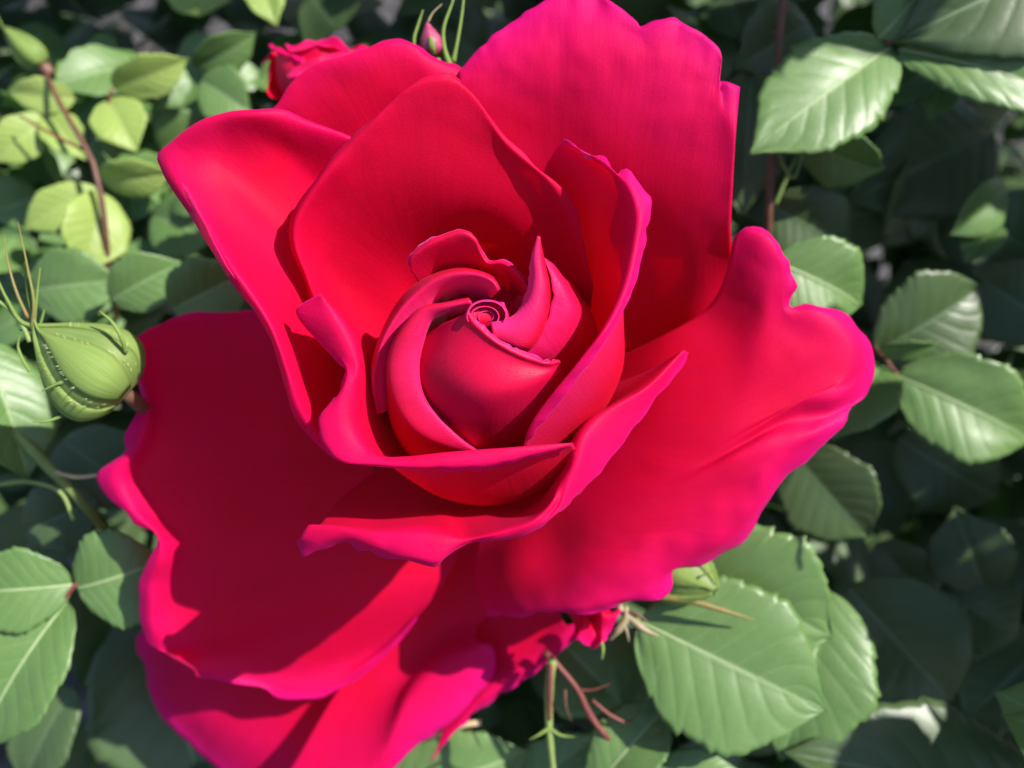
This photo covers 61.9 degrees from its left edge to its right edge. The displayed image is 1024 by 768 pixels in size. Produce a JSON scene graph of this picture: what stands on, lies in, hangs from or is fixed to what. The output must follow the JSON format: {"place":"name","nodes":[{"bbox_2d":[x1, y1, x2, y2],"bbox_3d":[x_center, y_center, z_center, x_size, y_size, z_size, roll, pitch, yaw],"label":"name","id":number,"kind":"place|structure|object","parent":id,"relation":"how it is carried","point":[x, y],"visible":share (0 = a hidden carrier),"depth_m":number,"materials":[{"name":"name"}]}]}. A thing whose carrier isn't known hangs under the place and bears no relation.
{"place":"outdoors","nodes":[
{"label":"outdoors","id":0,"kind":"place"},
{"bbox_2d":[0,0,1023,767],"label":"ground","id":1,"kind":"structure","parent":0,"point":[388,8],"depth_m":1.31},
{"bbox_2d":[0,0,1023,767],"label":"foliage","id":2,"kind":"object","parent":1,"relation":"on","point":[516,716],"visible":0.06,"depth_m":0.31,"materials":[{"name":"green plant"}]},
{"bbox_2d":[6,686,81,767],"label":"rose leaf","id":3,"kind":"object","parent":2,"relation":"attached to","point":[47,741],"visible":0.79,"depth_m":0.24,"materials":[{"name":"green plant"}]},
{"bbox_2d":[0,426,108,530],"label":"rose cane","id":4,"kind":"object","parent":2,"relation":"attached to","point":[41,460],"visible":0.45,"depth_m":0.20,"materials":[{"name":"green plant"}]},
{"bbox_2d":[0,343,59,479],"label":"rose leaf","id":5,"kind":"object","parent":4,"relation":"attached to","point":[25,402],"visible":0.93,"depth_m":0.20,"materials":[{"name":"green plant"}]},
{"bbox_2d":[0,527,152,743],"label":"rose leaf","id":6,"kind":"object","parent":4,"relation":"attached to","point":[37,625],"visible":1,"depth_m":0.20,"materials":[{"name":"green plant"}]},
{"bbox_2d":[0,21,118,321],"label":"rose bud","id":7,"kind":"object","parent":2,"relation":"attached to","point":[28,52],"visible":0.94,"depth_m":0.25,"materials":[{"name":"green plant"}]},
{"bbox_2d":[22,483,98,553],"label":"rose leaf","id":8,"kind":"object","parent":2,"relation":"attached to","point":[49,524],"visible":0.98,"depth_m":0.22,"materials":[{"name":"green plant"}]},
{"bbox_2d":[31,246,109,322],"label":"rose leaf","id":9,"kind":"object","parent":2,"relation":"attached to","point":[72,284],"visible":0.94,"depth_m":0.23,"materials":[{"name":"green plant"}]},
{"bbox_2d":[0,223,149,422],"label":"rose bud","id":10,"kind":"object","parent":2,"relation":"attached to","point":[89,371],"visible":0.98,"depth_m":0.17,"materials":[{"name":"green plant"}]},
{"bbox_2d":[52,424,125,509],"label":"rose leaf","id":11,"kind":"object","parent":2,"relation":"attached to","point":[93,449],"visible":0.52,"depth_m":0.23,"materials":[{"name":"green plant"}]},
{"bbox_2d":[106,251,180,313],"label":"rose leaf","id":12,"kind":"object","parent":2,"relation":"attached to","point":[135,282],"visible":1,"depth_m":0.22,"materials":[{"name":"green plant"}]},
{"bbox_2d":[84,623,206,767],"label":"rose leaf","id":13,"kind":"object","parent":2,"relation":"attached to","point":[127,726],"visible":0.31,"depth_m":0.27,"materials":[{"name":"green plant"}]},
{"bbox_2d":[0,21,302,351],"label":"foliage","id":14,"kind":"object","parent":2,"relation":"attached to","point":[83,74],"visible":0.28,"depth_m":0.28,"materials":[{"name":"green plant"}]},
{"bbox_2d":[0,174,38,273],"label":"rose leaf","id":15,"kind":"object","parent":14,"relation":"attached to","point":[17,194],"visible":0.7,"depth_m":0.28,"materials":[{"name":"green plant"}]},
{"bbox_2d":[0,76,85,163],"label":"rose leaf","id":16,"kind":"object","parent":14,"relation":"attached to","point":[26,136],"visible":1,"depth_m":0.25,"materials":[{"name":"green plant"}]},
{"bbox_2d":[24,181,96,231],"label":"rose leaf","id":17,"kind":"object","parent":14,"relation":"attached to","point":[46,210],"visible":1,"depth_m":0.25,"materials":[{"name":"green plant"}]},
{"bbox_2d":[60,190,131,264],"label":"rose leaf","id":18,"kind":"object","parent":14,"relation":"attached to","point":[81,227],"visible":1,"depth_m":0.25,"materials":[{"name":"green plant"}]},
{"bbox_2d":[88,96,146,152],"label":"rose leaf","id":19,"kind":"object","parent":14,"relation":"attached to","point":[119,121],"visible":1,"depth_m":0.25,"materials":[{"name":"green plant"}]},
{"bbox_2d":[99,158,166,197],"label":"rose leaf","id":20,"kind":"object","parent":14,"relation":"attached to","point":[131,177],"visible":0.89,"depth_m":0.25,"materials":[{"name":"green plant"}]},
{"bbox_2d":[107,52,188,103],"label":"rose leaf","id":21,"kind":"object","parent":14,"relation":"attached to","point":[141,76],"visible":1,"depth_m":0.25,"materials":[{"name":"green plant"}]},
{"bbox_2d":[140,31,255,120],"bbox_3d":[-0.096,-0.094,0.261,0.035,0.021,0.025,0,55,0],"label":"rose leaf","id":22,"kind":"object","parent":14,"relation":"attached to","point":[220,60],"visible":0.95,"depth_m":0.26,"materials":[{"name":"green plant"}]},
{"bbox_2d":[167,0,284,26],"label":"rose leaf","id":23,"kind":"object","parent":14,"relation":"attached to","point":[270,11],"visible":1,"depth_m":0.28,"materials":[{"name":"green plant"}]},
{"bbox_2d":[112,108,207,265],"bbox_3d":[-0.111,-0.057,0.270,0.036,0.044,0.043,0,55,0],"label":"rose leaf","id":24,"kind":"object","parent":2,"relation":"attached to","point":[172,235],"visible":0.41,"depth_m":0.27,"materials":[{"name":"green plant"}]},
{"bbox_2d":[165,256,245,315],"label":"rose leaf","id":25,"kind":"object","parent":2,"relation":"attached to","point":[196,283],"visible":0.61,"depth_m":0.21,"materials":[{"name":"green plant"}]},
{"bbox_2d":[261,36,367,100],"bbox_3d":[-0.047,-0.077,0.209,0.031,0.015,0.022,0,55,0],"label":"rose bloom","id":26,"kind":"object","parent":2,"relation":"attached to","point":[288,66],"visible":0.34,"depth_m":0.21,"materials":[{"name":"red plant"}]},
{"bbox_2d":[412,0,464,62],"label":"rose bud","id":27,"kind":"object","parent":2,"relation":"attached to","point":[432,42],"visible":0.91,"depth_m":0.18,"materials":[{"name":"green plant"}]},
{"bbox_2d":[395,729,591,767],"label":"rose leaf","id":28,"kind":"object","parent":2,"relation":"on","point":[459,748],"visible":0.88,"depth_m":0.23,"materials":[{"name":"green plant"}]},
{"bbox_2d":[529,659,573,767],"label":"rose cane","id":29,"kind":"object","parent":2,"relation":"attached to","point":[549,730],"visible":1,"depth_m":0.20,"materials":[{"name":"green plant"}]},
{"bbox_2d":[545,629,621,719],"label":"rose leaf","id":30,"kind":"object","parent":2,"relation":"attached to","point":[584,666],"visible":0.63,"depth_m":0.23,"materials":[{"name":"green plant"}]},
{"bbox_2d":[542,650,639,740],"bbox_3d":[0.023,0.103,0.241,0.039,0.096,0.011,22,58,15],"label":"rose cane","id":31,"kind":"object","parent":2,"relation":"attached to","point":[590,715],"visible":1,"depth_m":0.21,"materials":[{"name":"plant"}]},
{"bbox_2d":[96,0,874,767],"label":"rose bloom","id":32,"kind":"object","parent":31,"relation":"attached to","point":[482,272],"visible":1,"depth_m":0.17,"materials":[{"name":"red plant"}]},
{"bbox_2d":[429,719,481,740],"bbox_3d":[-0.015,0.090,0.223,0.014,0.005,0.005,0,55,0],"label":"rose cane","id":33,"kind":"object","parent":32,"relation":"attached to","point":[469,723],"visible":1,"depth_m":0.22,"materials":[{"name":"beige plant"}]},
{"bbox_2d":[600,604,658,659],"bbox_3d":[0.026,0.056,0.197,0.014,0.007,0.010,-15,56,-10],"label":"spent calyx","id":34,"kind":"object","parent":32,"relation":"attached to","point":[626,618],"visible":1,"depth_m":0.20,"materials":[{"name":"beige plant"}]},
{"bbox_2d":[610,627,652,703],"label":"rose leaf","id":35,"kind":"object","parent":2,"relation":"attached to","point":[626,676],"visible":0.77,"depth_m":0.22,"materials":[{"name":"green plant"}]},
{"bbox_2d":[585,700,734,767],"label":"rose leaf","id":36,"kind":"object","parent":2,"relation":"attached to","point":[643,739],"visible":1,"depth_m":0.21,"materials":[{"name":"green plant"}]},
{"bbox_2d":[660,561,753,620],"bbox_3d":[0.036,0.064,0.279,0.023,0.168,0.086,-9,56,-6],"label":"rose bud","id":37,"kind":"object","parent":2,"relation":"attached to","point":[695,586],"visible":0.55,"depth_m":0.20,"materials":[{"name":"green plant"}]},
{"bbox_2d":[633,575,826,757],"bbox_3d":[0.047,0.066,0.200,0.052,0.018,0.037,0,55,0],"label":"rose leaf","id":38,"kind":"object","parent":2,"relation":"attached to","point":[721,684],"visible":1,"depth_m":0.20,"materials":[{"name":"green plant"}]},
{"bbox_2d":[728,72,786,217],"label":"rose leaf","id":39,"kind":"object","parent":2,"relation":"attached to","point":[749,180],"visible":0.54,"depth_m":0.24,"materials":[{"name":"green plant"}]},
{"bbox_2d":[712,524,833,650],"bbox_3d":[0.058,0.051,0.206,0.035,0.022,0.033,-15,56,-10],"label":"rose leaf","id":40,"kind":"object","parent":2,"relation":"attached to","point":[787,566],"visible":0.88,"depth_m":0.20,"materials":[{"name":"green plant"}]},
{"bbox_2d":[735,0,814,75],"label":"rose leaf","id":41,"kind":"object","parent":2,"relation":"attached to","point":[756,53],"visible":0.72,"depth_m":0.25,"materials":[{"name":"green plant"}]},
{"bbox_2d":[764,0,803,234],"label":"rose cane","id":42,"kind":"object","parent":2,"relation":"attached to","point":[771,157],"visible":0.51,"depth_m":0.22,"materials":[{"name":"plant"}]},
{"bbox_2d":[773,136,884,205],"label":"rose leaf","id":43,"kind":"object","parent":42,"relation":"attached to","point":[852,162],"visible":0.89,"depth_m":0.23,"materials":[{"name":"green plant"}]},
{"bbox_2d":[772,183,851,250],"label":"rose leaf","id":44,"kind":"object","parent":2,"relation":"attached to","point":[804,213],"visible":0.63,"depth_m":0.23,"materials":[{"name":"green plant"}]},
{"bbox_2d":[782,234,864,315],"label":"rose leaf","id":45,"kind":"object","parent":2,"relation":"attached to","point":[827,271],"visible":0.69,"depth_m":0.21,"materials":[{"name":"green plant"}]},
{"bbox_2d":[771,591,881,760],"bbox_3d":[0.073,0.073,0.215,0.033,0.019,0.039,0,55,0],"label":"rose leaf","id":46,"kind":"object","parent":2,"relation":"attached to","point":[845,657],"visible":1,"depth_m":0.21,"materials":[{"name":"green plant"}]},
{"bbox_2d":[776,444,881,541],"bbox_3d":[0.090,0.030,0.245,0.028,0.022,0.023,0,55,0],"label":"rose leaf","id":47,"kind":"object","parent":2,"relation":"attached to","point":[827,492],"visible":0.81,"depth_m":0.24,"materials":[{"name":"green plant"}]},
{"bbox_2d":[781,696,1023,767],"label":"rose leaf","id":48,"kind":"object","parent":2,"relation":"attached to","point":[923,732],"visible":1,"depth_m":0.21,"materials":[{"name":"green plant"}]},
{"bbox_2d":[869,539,942,590],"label":"rose leaf","id":49,"kind":"object","parent":2,"relation":"attached to","point":[894,557],"visible":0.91,"depth_m":0.26,"materials":[{"name":"green plant"}]},
{"bbox_2d":[840,576,976,702],"bbox_3d":[0.110,0.073,0.242,0.038,0.025,0.033,0,55,0],"label":"rose leaf","id":50,"kind":"object","parent":2,"relation":"attached to","point":[922,634],"visible":0.79,"depth_m":0.24,"materials":[{"name":"green plant"}]},
{"bbox_2d":[847,99,999,222],"bbox_3d":[0.133,-0.072,0.270,0.053,0.023,0.037,0,55,0],"label":"rose leaf","id":51,"kind":"object","parent":2,"relation":"attached to","point":[952,154],"visible":0.93,"depth_m":0.27,"materials":[{"name":"green plant"}]},
{"bbox_2d":[889,61,958,121],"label":"rose leaf","id":52,"kind":"object","parent":2,"relation":"attached to","point":[935,100],"visible":0.44,"depth_m":0.23,"materials":[{"name":"green plant"}]},
{"bbox_2d":[831,269,1023,464],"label":"rose leaf","id":53,"kind":"object","parent":2,"relation":"attached to","point":[946,389],"visible":0.91,"depth_m":0.23,"materials":[{"name":"green plant"}]},
{"bbox_2d":[893,429,1000,514],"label":"rose leaf","id":54,"kind":"object","parent":2,"relation":"attached to","point":[934,479],"visible":0.86,"depth_m":0.26,"materials":[{"name":"green plant"}]},
{"bbox_2d":[926,505,1020,592],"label":"rose leaf","id":55,"kind":"object","parent":2,"relation":"attached to","point":[967,552],"visible":1,"depth_m":0.25,"materials":[{"name":"green plant"}]},
{"bbox_2d":[948,177,1009,264],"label":"rose leaf","id":56,"kind":"object","parent":2,"relation":"attached to","point":[979,229],"visible":1,"depth_m":0.24,"materials":[{"name":"green plant"}]},
{"bbox_2d":[940,580,1020,660],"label":"rose leaf","id":57,"kind":"object","parent":2,"relation":"attached to","point":[996,611],"visible":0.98,"depth_m":0.26,"materials":[{"name":"green plant"}]},
{"bbox_2d":[956,188,1023,282],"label":"rose leaf","id":58,"kind":"object","parent":2,"relation":"attached to","point":[1013,245],"visible":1,"depth_m":0.25,"materials":[{"name":"green plant"}]},
{"bbox_2d":[957,625,1023,729],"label":"rose leaf","id":59,"kind":"object","parent":2,"relation":"attached to","point":[985,680],"visible":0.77,"depth_m":0.25,"materials":[{"name":"green plant"}]},
{"bbox_2d":[964,256,1023,346],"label":"rose leaf","id":60,"kind":"object","parent":2,"relation":"attached to","point":[1002,293],"visible":0.77,"depth_m":0.25,"materials":[{"name":"green plant"}]},
{"bbox_2d":[995,682,1023,754],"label":"foliage","id":61,"kind":"object","parent":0,"point":[1011,700],"visible":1,"depth_m":0.20,"materials":[{"name":"green plant"}]},
{"bbox_2d":[748,0,1023,154],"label":"rose leaf","id":62,"kind":"object","parent":61,"relation":"attached to","point":[829,93],"visible":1,"depth_m":0.21,"materials":[{"name":"green plant"}]},
{"bbox_2d":[893,0,1023,60],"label":"rose leaf","id":63,"kind":"object","parent":61,"relation":"attached to","point":[971,29],"visible":1,"depth_m":0.20,"materials":[{"name":"green plant"}]}
]}

